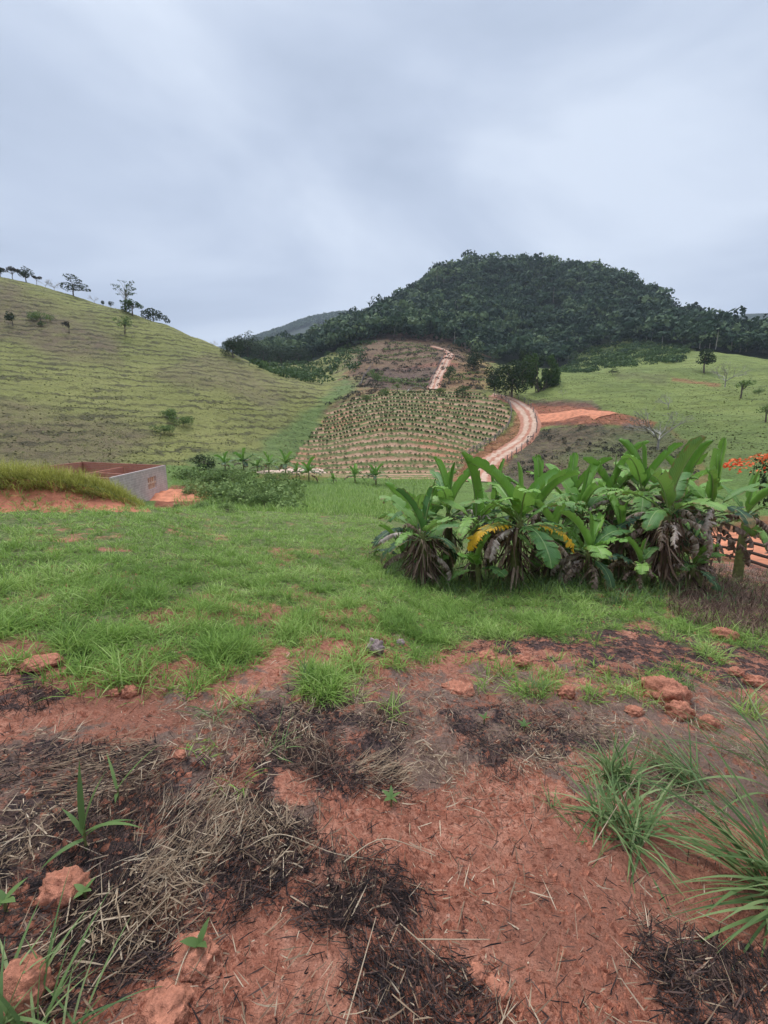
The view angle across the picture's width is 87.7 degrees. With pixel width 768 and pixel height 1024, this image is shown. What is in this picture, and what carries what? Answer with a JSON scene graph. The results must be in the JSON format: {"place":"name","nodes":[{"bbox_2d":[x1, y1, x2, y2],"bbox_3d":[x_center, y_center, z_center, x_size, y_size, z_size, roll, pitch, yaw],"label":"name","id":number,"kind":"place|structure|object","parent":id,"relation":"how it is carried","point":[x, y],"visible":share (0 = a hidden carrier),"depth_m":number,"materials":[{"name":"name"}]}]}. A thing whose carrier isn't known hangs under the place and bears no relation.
{"place":"outdoors","nodes":[
{"label":"outdoors","id":0,"kind":"place"},
{"bbox_2d":[0,277,316,470],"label":"hill","id":1,"kind":"structure","parent":0,"point":[75,312],"depth_m":86.21,"materials":[{"name":"plant"}]},
{"bbox_2d":[59,273,90,295],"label":"tree","id":2,"kind":"object","parent":1,"relation":"on","point":[73,286],"visible":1,"depth_m":119.89,"materials":[{"name":"green plant"}]},
{"bbox_2d":[220,337,244,357],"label":"dark tree","id":3,"kind":"object","parent":1,"relation":"on","point":[231,344],"visible":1,"depth_m":118.39,"materials":[{"name":"green plant"}]},
{"bbox_2d":[249,344,274,361],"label":"dark tree","id":4,"kind":"object","parent":1,"relation":"on","point":[261,350],"visible":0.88,"depth_m":210.81,"materials":[{"name":"green plant"}]},
{"bbox_2d":[268,346,292,363],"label":"dark tree","id":5,"kind":"object","parent":1,"relation":"on","point":[279,353],"visible":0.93,"depth_m":208.67,"materials":[{"name":"green plant"}]},
{"bbox_2d":[239,340,377,383],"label":"scrub","id":6,"kind":"object","parent":1,"relation":"on","point":[301,373],"visible":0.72,"depth_m":183.90,"materials":[{"name":"green plant"}]},
{"bbox_2d":[0,476,767,1023],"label":"ground","id":7,"kind":"structure","parent":0,"point":[514,952],"depth_m":2.20,"materials":[{"name":"red soil"}]},
{"bbox_2d":[0,877,27,911],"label":"young plant","id":8,"kind":"object","parent":7,"relation":"on","point":[5,898],"visible":0.95,"depth_m":1.35,"materials":[{"name":"green plant"}]},
{"bbox_2d":[3,950,55,1023],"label":"clay clod","id":9,"kind":"object","parent":7,"relation":"on","point":[13,971],"visible":0.69,"depth_m":1.14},
{"bbox_2d":[0,675,68,715],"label":"dead tussock","id":10,"kind":"object","parent":7,"relation":"on","point":[36,698],"visible":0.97,"depth_m":2.56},
{"bbox_2d":[15,653,63,674],"bbox_3d":[-2.584,1.135,3.012,0.304,0.095,0.264,0,11,-2],"label":"clay clod","id":11,"kind":"object","parent":7,"relation":"on","point":[52,659],"visible":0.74,"depth_m":2.96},
{"bbox_2d":[0,737,107,800],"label":"dead tussock","id":12,"kind":"object","parent":7,"relation":"on","point":[32,763],"visible":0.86,"depth_m":1.98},
{"bbox_2d":[0,869,110,1023],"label":"grass tussock","id":13,"kind":"object","parent":7,"relation":"on","point":[11,1016],"depth_m":1.15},
{"bbox_2d":[32,865,92,912],"bbox_3d":[-1.159,1.378,1.448,0.195,0.166,0.144,-1,11,-4],"label":"clay clod","id":14,"kind":"object","parent":7,"relation":"on","point":[52,886],"visible":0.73,"depth_m":1.42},
{"bbox_2d":[40,761,140,869],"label":"young plant","id":15,"kind":"object","parent":7,"relation":"on","point":[80,823],"visible":0.98,"depth_m":1.61,"materials":[{"name":"green plant"}]},
{"bbox_2d":[30,917,161,1023],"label":"grass tussock","id":16,"kind":"object","parent":7,"relation":"on","point":[54,994],"depth_m":1.12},
{"bbox_2d":[35,725,168,803],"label":"dead tussock","id":17,"kind":"object","parent":7,"relation":"on","point":[60,764],"visible":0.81,"depth_m":2.05,"materials":[{"name":"plant"}]},
{"bbox_2d":[41,631,176,703],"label":"grass tussock","id":18,"kind":"object","parent":7,"relation":"on","point":[124,669],"depth_m":2.89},
{"bbox_2d":[86,775,173,845],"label":"dead tussock","id":19,"kind":"object","parent":7,"relation":"on","point":[130,809],"visible":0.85,"depth_m":1.79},
{"bbox_2d":[137,977,195,1023],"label":"clay clod","id":20,"kind":"object","parent":7,"relation":"on","point":[173,999],"visible":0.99,"depth_m":1.16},
{"bbox_2d":[165,931,221,982],"bbox_3d":[-0.630,1.452,1.297,0.175,0.092,0.150,3,11,16],"label":"clay clod","id":21,"kind":"object","parent":7,"relation":"on","point":[206,961],"visible":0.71,"depth_m":1.28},
{"bbox_2d":[179,918,208,947],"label":"young plant","id":22,"kind":"object","parent":7,"relation":"on","point":[194,942],"visible":0.88,"depth_m":1.30,"materials":[{"name":"green plant"}]},
{"bbox_2d":[134,771,266,874],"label":"dead tussock","id":23,"kind":"object","parent":7,"relation":"on","point":[185,829],"visible":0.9,"depth_m":1.77,"materials":[{"name":"plant"}]},
{"bbox_2d":[169,688,242,726],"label":"grass tussock","id":24,"kind":"object","parent":7,"relation":"on","point":[218,713],"depth_m":2.62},
{"bbox_2d":[274,720,370,790],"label":"dead tussock","id":25,"kind":"object","parent":7,"relation":"on","point":[312,761],"visible":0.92,"depth_m":2.27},
{"bbox_2d":[312,850,395,943],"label":"dead tussock","id":26,"kind":"object","parent":7,"relation":"on","point":[342,899],"visible":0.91,"depth_m":1.51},
{"bbox_2d":[0,482,767,712],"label":"grass","id":27,"kind":"structure","parent":7,"relation":"on","point":[215,643],"depth_m":5.14,"materials":[{"name":"plant"}]},
{"bbox_2d":[0,536,767,1023],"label":"burnt litter","id":28,"kind":"object","parent":7,"relation":"on","point":[396,910],"visible":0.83,"depth_m":1.52,"materials":[{"name":"plant"}]},
{"bbox_2d":[0,568,767,1023],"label":"dry litter","id":29,"kind":"object","parent":7,"relation":"on","point":[192,862],"visible":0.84,"depth_m":1.72,"materials":[{"name":"plant"}]},
{"bbox_2d":[348,737,432,800],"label":"dead tussock","id":30,"kind":"object","parent":7,"relation":"on","point":[389,769],"visible":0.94,"depth_m":2.25,"materials":[{"name":"plant"}]},
{"bbox_2d":[367,524,416,567],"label":"banana plant","id":31,"kind":"object","parent":7,"relation":"on","point":[402,547],"visible":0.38,"depth_m":9.13,"materials":[{"name":"green plant"}]},
{"bbox_2d":[371,482,448,564],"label":"banana plant","id":32,"kind":"object","parent":7,"relation":"on","point":[418,501],"visible":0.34,"depth_m":9.32,"materials":[{"name":"green plant"}]},
{"bbox_2d":[378,485,473,588],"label":"banana plant","id":33,"kind":"object","parent":7,"relation":"on","point":[422,565],"visible":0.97,"depth_m":8.05,"materials":[{"name":"green plant"}]},
{"bbox_2d":[395,470,472,560],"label":"banana plant","id":34,"kind":"object","parent":7,"relation":"on","point":[435,508],"visible":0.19,"depth_m":10.11,"materials":[{"name":"green plant"}]},
{"bbox_2d":[387,456,504,574],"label":"banana plant","id":35,"kind":"object","parent":7,"relation":"on","point":[446,489],"visible":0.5,"depth_m":9.27,"materials":[{"name":"green plant"}]},
{"bbox_2d":[409,712,489,766],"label":"dead tussock","id":36,"kind":"object","parent":7,"relation":"on","point":[446,737],"visible":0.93,"depth_m":2.74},
{"bbox_2d":[411,940,498,1023],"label":"dead tussock","id":37,"kind":"object","parent":7,"relation":"on","point":[416,978],"visible":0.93,"depth_m":1.32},
{"bbox_2d":[441,679,474,697],"bbox_3d":[0.651,1.574,3.523,0.315,0.131,0.265,4,11,22],"label":"clay clod","id":38,"kind":"object","parent":7,"relation":"on","point":[463,688],"visible":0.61,"depth_m":3.49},
{"bbox_2d":[416,451,533,583],"bbox_3d":[1.787,0.228,8.398,2.242,2.984,2.395,0,11,0],"label":"banana plant","id":39,"kind":"object","parent":7,"relation":"on","point":[468,521],"visible":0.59,"depth_m":8.36,"materials":[{"name":"green plant"}]},
{"bbox_2d":[465,960,487,989],"bbox_3d":[0.309,1.572,1.357,0.084,0.064,0.069,-5,11,-23],"label":"clay clod","id":40,"kind":"object","parent":7,"relation":"on","point":[478,975],"visible":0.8,"depth_m":1.34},
{"bbox_2d":[446,533,507,589],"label":"banana plant","id":41,"kind":"object","parent":7,"relation":"on","point":[474,558],"visible":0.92,"depth_m":7.82,"materials":[{"name":"green plant"}]},
{"bbox_2d":[456,458,532,573],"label":"banana plant","id":42,"kind":"object","parent":7,"relation":"on","point":[494,492],"visible":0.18,"depth_m":10.32,"materials":[{"name":"green plant"}]},
{"bbox_2d":[483,973,511,1003],"bbox_3d":[0.372,1.587,1.326,0.098,0.055,0.078,-3,11,-15],"label":"clay clod","id":43,"kind":"object","parent":7,"relation":"on","point":[502,983],"visible":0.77,"depth_m":1.32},
{"bbox_2d":[476,746,526,785],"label":"dead tussock","id":44,"kind":"object","parent":7,"relation":"on","point":[504,769],"visible":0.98,"depth_m":2.41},
{"bbox_2d":[461,769,564,844],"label":"dead tussock","id":45,"kind":"object","parent":7,"relation":"on","point":[523,778],"visible":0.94,"depth_m":2.15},
{"bbox_2d":[466,457,584,591],"bbox_3d":[2.646,0.311,7.806,2.245,2.724,2.308,10,14,43],"label":"banana plant","id":46,"kind":"object","parent":7,"relation":"on","point":[521,504],"visible":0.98,"depth_m":7.66,"materials":[{"name":"green plant"}]},
{"bbox_2d":[486,454,590,580],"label":"banana plant","id":47,"kind":"object","parent":7,"relation":"on","point":[546,491],"visible":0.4,"depth_m":8.79,"materials":[{"name":"green plant"}]},
{"bbox_2d":[523,499,595,581],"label":"banana plant","id":48,"kind":"object","parent":7,"relation":"on","point":[555,516],"visible":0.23,"depth_m":8.38,"materials":[{"name":"green plant"}]},
{"bbox_2d":[531,776,587,840],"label":"grass tussock","id":49,"kind":"object","parent":7,"relation":"on","point":[548,796],"depth_m":2.07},
{"bbox_2d":[526,452,612,562],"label":"banana plant","id":50,"kind":"object","parent":7,"relation":"on","point":[573,464],"visible":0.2,"depth_m":10.53,"materials":[{"name":"green plant"}]},
{"bbox_2d":[536,509,635,591],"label":"banana plant","id":51,"kind":"object","parent":7,"relation":"on","point":[595,540],"visible":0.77,"depth_m":7.71,"materials":[{"name":"green plant"}]},
{"bbox_2d":[527,460,655,573],"bbox_3d":[4.575,0.216,9.412,2.226,2.779,2.277,-3,11,-16],"label":"banana plant","id":52,"kind":"object","parent":7,"relation":"on","point":[589,488],"visible":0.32,"depth_m":9.27,"materials":[{"name":"green plant"}]},
{"bbox_2d":[564,440,654,566],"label":"banana plant","id":53,"kind":"object","parent":7,"relation":"on","point":[619,476],"visible":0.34,"depth_m":9.72,"materials":[{"name":"green plant"}]},
{"bbox_2d":[584,493,658,582],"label":"banana plant","id":54,"kind":"object","parent":7,"relation":"on","point":[620,514],"visible":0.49,"depth_m":8.31,"materials":[{"name":"green plant"}]},
{"bbox_2d":[565,725,688,826],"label":"grass tussock","id":55,"kind":"object","parent":7,"relation":"on","point":[616,768],"depth_m":2.36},
{"bbox_2d":[608,669,657,701],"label":"grass tussock","id":56,"kind":"object","parent":7,"relation":"on","point":[632,691],"depth_m":3.36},
{"bbox_2d":[608,536,659,591],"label":"banana plant","id":57,"kind":"object","parent":7,"relation":"on","point":[641,567],"visible":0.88,"depth_m":7.52,"materials":[{"name":"green plant"}]},
{"bbox_2d":[545,741,733,912],"bbox_3d":[1.222,1.447,1.955,0.873,0.415,0.800,0,11,0],"label":"grass tussock","id":58,"kind":"object","parent":7,"relation":"on","point":[608,806],"depth_m":1.98,"materials":[{"name":"plant"}]},
{"bbox_2d":[588,438,703,577],"bbox_3d":[5.870,0.039,8.968,2.359,3.335,2.126,-9,14,-40],"label":"banana plant","id":59,"kind":"object","parent":7,"relation":"on","point":[635,465],"visible":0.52,"depth_m":8.91,"materials":[{"name":"green plant"}]},
{"bbox_2d":[597,761,711,835],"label":"dead tussock","id":60,"kind":"object","parent":7,"relation":"on","point":[694,798],"visible":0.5,"depth_m":2.25,"materials":[{"name":"plant"}]},
{"bbox_2d":[597,435,727,591],"bbox_3d":[5.370,0.072,7.967,2.028,3.149,2.305,7,13,34],"label":"banana plant","id":61,"kind":"object","parent":7,"relation":"on","point":[664,538],"visible":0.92,"depth_m":7.65,"materials":[{"name":"green plant"}]},
{"bbox_2d":[639,675,693,705],"bbox_3d":[2.421,1.556,3.435,0.428,0.303,0.358,-1,11,-7],"label":"clay clod","id":62,"kind":"object","parent":7,"relation":"on","point":[672,688],"visible":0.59,"depth_m":3.35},
{"bbox_2d":[616,711,736,825],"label":"grass tussock","id":63,"kind":"object","parent":7,"relation":"on","point":[685,768],"depth_m":2.44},
{"bbox_2d":[628,455,724,554],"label":"banana plant","id":64,"kind":"object","parent":7,"relation":"on","point":[670,459],"visible":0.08,"depth_m":10.54,"materials":[{"name":"green plant"}]},
{"bbox_2d":[664,700,695,721],"bbox_3d":[2.335,1.598,3.171,0.222,0.227,0.189,-3,11,-14],"label":"clay clod","id":65,"kind":"object","parent":7,"relation":"on","point":[684,705],"visible":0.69,"depth_m":3.12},
{"bbox_2d":[626,440,736,580],"bbox_3d":[6.688,0.070,9.191,2.227,3.414,2.320,9,14,40],"label":"banana plant","id":66,"kind":"object","parent":7,"relation":"on","point":[697,457],"visible":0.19,"depth_m":8.65,"materials":[{"name":"green plant"}]},
{"bbox_2d":[617,885,761,1010],"bbox_3d":[1.101,1.593,1.494,0.466,0.129,0.431,2,11,10],"label":"dead tussock","id":67,"kind":"object","parent":7,"relation":"on","point":[700,983],"visible":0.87,"depth_m":1.46,"materials":[{"name":"plant"}]},
{"bbox_2d":[612,702,767,983],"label":"grass tussock","id":68,"kind":"object","parent":7,"relation":"on","point":[730,857],"depth_m":1.73,"materials":[{"name":"plant"}]},
{"bbox_2d":[668,543,725,594],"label":"banana plant","id":69,"kind":"object","parent":7,"relation":"on","point":[692,568],"visible":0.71,"depth_m":8.14,"materials":[{"name":"green plant"}]},
{"bbox_2d":[638,664,767,817],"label":"grass tussock","id":70,"kind":"object","parent":7,"relation":"on","point":[756,742],"depth_m":2.30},
{"bbox_2d":[696,714,720,731],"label":"clay clod","id":71,"kind":"object","parent":7,"relation":"on","point":[706,718],"visible":0.73,"depth_m":3.00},
{"bbox_2d":[660,559,767,639],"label":"dry weeds","id":72,"kind":"object","parent":7,"relation":"on","point":[722,606],"visible":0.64,"depth_m":7.10,"materials":[{"name":"plant"}]},
{"bbox_2d":[662,437,767,587],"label":"banana plant","id":73,"kind":"object","parent":7,"relation":"on","point":[750,523],"visible":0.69,"depth_m":8.46,"materials":[{"name":"green plant"}]},
{"bbox_2d":[664,713,767,771],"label":"dead tussock","id":74,"kind":"object","parent":7,"relation":"on","point":[717,739],"visible":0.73,"depth_m":2.82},
{"bbox_2d":[709,626,740,641],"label":"clay clod","id":75,"kind":"object","parent":7,"relation":"on","point":[724,632],"visible":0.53,"depth_m":5.36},
{"bbox_2d":[683,924,767,1023],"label":"dead tussock","id":76,"kind":"object","parent":7,"relation":"on","point":[759,969],"visible":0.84,"depth_m":1.38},
{"bbox_2d":[700,469,767,580],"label":"banana plant","id":77,"kind":"object","parent":7,"relation":"on","point":[753,499],"visible":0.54,"depth_m":10.92,"materials":[{"name":"green plant"}]},
{"bbox_2d":[722,686,767,729],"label":"grass tussock","id":78,"kind":"object","parent":7,"relation":"on","point":[746,709],"depth_m":3.32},
{"bbox_2d":[742,674,767,689],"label":"clay clod","id":79,"kind":"object","parent":7,"relation":"on","point":[749,679],"visible":0.74,"depth_m":3.92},
{"bbox_2d":[0,0,767,345],"label":"sky","id":80,"kind":"structure","parent":0,"point":[256,166],"materials":[{"name":"grey"}]},
{"bbox_2d":[15,465,767,561],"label":"meadow","id":81,"kind":"structure","parent":0,"point":[738,481],"depth_m":43.50,"materials":[{"name":"plant"}]},
{"bbox_2d":[0,455,144,506],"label":"tall grass","id":82,"kind":"structure","parent":81,"relation":"on","point":[45,474],"depth_m":12.76,"materials":[{"name":"plant"}]},
{"bbox_2d":[25,462,167,500],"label":"unfinished house","id":83,"kind":"structure","parent":81,"relation":"on","point":[147,482],"depth_m":38.71,"materials":[{"name":"grey concrete"}]},
{"bbox_2d":[149,489,206,501],"bbox_3d":[-20.381,-1.848,39.449,9.000,0.844,7.000,0,11,0],"label":"mound","id":84,"kind":"object","parent":81,"relation":"on","point":[167,496],"visible":0.39,"depth_m":37.86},
{"bbox_2d":[186,470,227,484],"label":"shrub","id":85,"kind":"object","parent":81,"relation":"on","point":[216,475],"visible":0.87,"depth_m":47.80,"materials":[{"name":"green plant"}]},
{"bbox_2d":[167,464,307,509],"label":"scrub","id":86,"kind":"object","parent":81,"relation":"on","point":[283,483],"visible":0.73,"depth_m":40.61,"materials":[{"name":"green plant"}]},
{"bbox_2d":[249,492,281,505],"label":"shrub","id":87,"kind":"object","parent":81,"relation":"on","point":[260,497],"visible":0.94,"depth_m":33.73,"materials":[{"name":"green plant"}]},
{"bbox_2d":[171,469,431,522],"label":"meadow grass","id":88,"kind":"structure","parent":81,"relation":"on","point":[346,507],"depth_m":35.26,"materials":[{"name":"plant"}]},
{"bbox_2d":[375,549,767,607],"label":"weeds","id":89,"kind":"object","parent":81,"relation":"on","point":[543,583],"visible":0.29,"depth_m":7.70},
{"bbox_2d":[723,452,767,509],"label":"flowering tree","id":90,"kind":"object","parent":81,"relation":"on","point":[765,469],"visible":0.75,"depth_m":24.00,"materials":[{"name":"orange plant"}]},
{"bbox_2d":[284,390,509,478],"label":"field","id":91,"kind":"structure","parent":0,"point":[393,456],"depth_m":84.32,"materials":[{"name":"plant"}]},
{"bbox_2d":[307,389,508,441],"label":"coffee rows","id":92,"kind":"object","parent":91,"relation":"on","point":[403,428],"visible":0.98,"depth_m":94.68,"materials":[{"name":"green plant"}]},
{"bbox_2d":[304,340,516,473],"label":"hill","id":93,"kind":"structure","parent":0,"point":[330,387],"depth_m":146.29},
{"bbox_2d":[0,277,767,476],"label":"pasture tussocks","id":94,"kind":"object","parent":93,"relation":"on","point":[559,462],"visible":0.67,"depth_m":74.67,"materials":[{"name":"green plant"}]},
{"bbox_2d":[352,332,489,389],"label":"scrub","id":95,"kind":"object","parent":93,"relation":"on","point":[368,383],"visible":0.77,"depth_m":161.30,"materials":[{"name":"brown plant"}]},
{"bbox_2d":[374,341,484,386],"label":"crop rows","id":96,"kind":"object","parent":93,"relation":"on","point":[420,384],"visible":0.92,"depth_m":144.91,"materials":[{"name":"green plant"}]},
{"bbox_2d":[483,364,502,390],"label":"dark tree","id":97,"kind":"object","parent":93,"relation":"on","point":[492,376],"visible":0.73,"depth_m":115.38,"materials":[{"name":"green plant"}]},
{"bbox_2d":[493,359,535,397],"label":"dark tree","id":98,"kind":"object","parent":93,"relation":"on","point":[514,377],"visible":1,"depth_m":102.99,"materials":[{"name":"green plant"}]},
{"bbox_2d":[427,346,454,388],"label":"path","id":99,"kind":"structure","parent":0,"point":[446,362],"depth_m":149.41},
{"bbox_2d":[217,313,767,352],"bbox_3d":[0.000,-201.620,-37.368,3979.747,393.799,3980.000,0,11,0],"label":"hill","id":100,"kind":"structure","parent":0,"point":[302,329],"depth_m":1039.11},
{"bbox_2d":[222,310,360,349],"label":"forest","id":101,"kind":"object","parent":100,"relation":"on","point":[305,321],"visible":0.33,"depth_m":1109.71,"materials":[{"name":"green plant"}]},
{"bbox_2d":[238,269,767,368],"bbox_3d":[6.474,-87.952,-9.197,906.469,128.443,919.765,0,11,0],"label":"mountain","id":102,"kind":"structure","parent":0,"point":[753,352],"depth_m":220.46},
{"bbox_2d":[231,330,262,358],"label":"dark tree","id":103,"kind":"object","parent":102,"relation":"on","point":[247,349],"visible":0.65,"depth_m":219.96,"materials":[{"name":"green plant"}]},
{"bbox_2d":[234,249,767,363],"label":"forest","id":104,"kind":"object","parent":102,"relation":"on","point":[416,308],"depth_m":247.54,"materials":[{"name":"plant"}]},
{"bbox_2d":[466,393,540,481],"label":"road","id":105,"kind":"structure","parent":0,"point":[527,418],"depth_m":83.66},
{"bbox_2d":[538,409,614,421],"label":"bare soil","id":106,"kind":"structure","parent":0,"point":[563,415],"depth_m":88.01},
{"bbox_2d":[512,339,767,472],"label":"hill","id":107,"kind":"structure","parent":0,"point":[597,395],"depth_m":86.36,"materials":[{"name":"plant"}]},
{"bbox_2d":[522,353,560,391],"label":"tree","id":108,"kind":"object","parent":107,"relation":"on","point":[551,377],"visible":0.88,"depth_m":110.94,"materials":[{"name":"green plant"}]},
{"bbox_2d":[512,424,699,477],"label":"scrub","id":109,"kind":"object","parent":107,"relation":"on","point":[611,449],"visible":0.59,"depth_m":67.86,"materials":[{"name":"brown plant"}]},
{"bbox_2d":[555,338,690,372],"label":"scrub","id":110,"kind":"object","parent":107,"relation":"on","point":[624,358],"visible":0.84,"depth_m":187.53,"materials":[{"name":"green plant"}]},
{"bbox_2d":[623,408,692,449],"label":"bare tree","id":111,"kind":"object","parent":107,"relation":"on","point":[650,428],"visible":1,"depth_m":62.23,"materials":[{"name":"grey plant"}]},
{"bbox_2d":[696,348,716,372],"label":"dark tree","id":112,"kind":"object","parent":107,"relation":"on","point":[706,359],"visible":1,"depth_m":123.41,"materials":[{"name":"green plant"}]},
{"bbox_2d":[712,531,767,564],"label":"path","id":113,"kind":"structure","parent":0,"point":[760,549],"depth_m":17.70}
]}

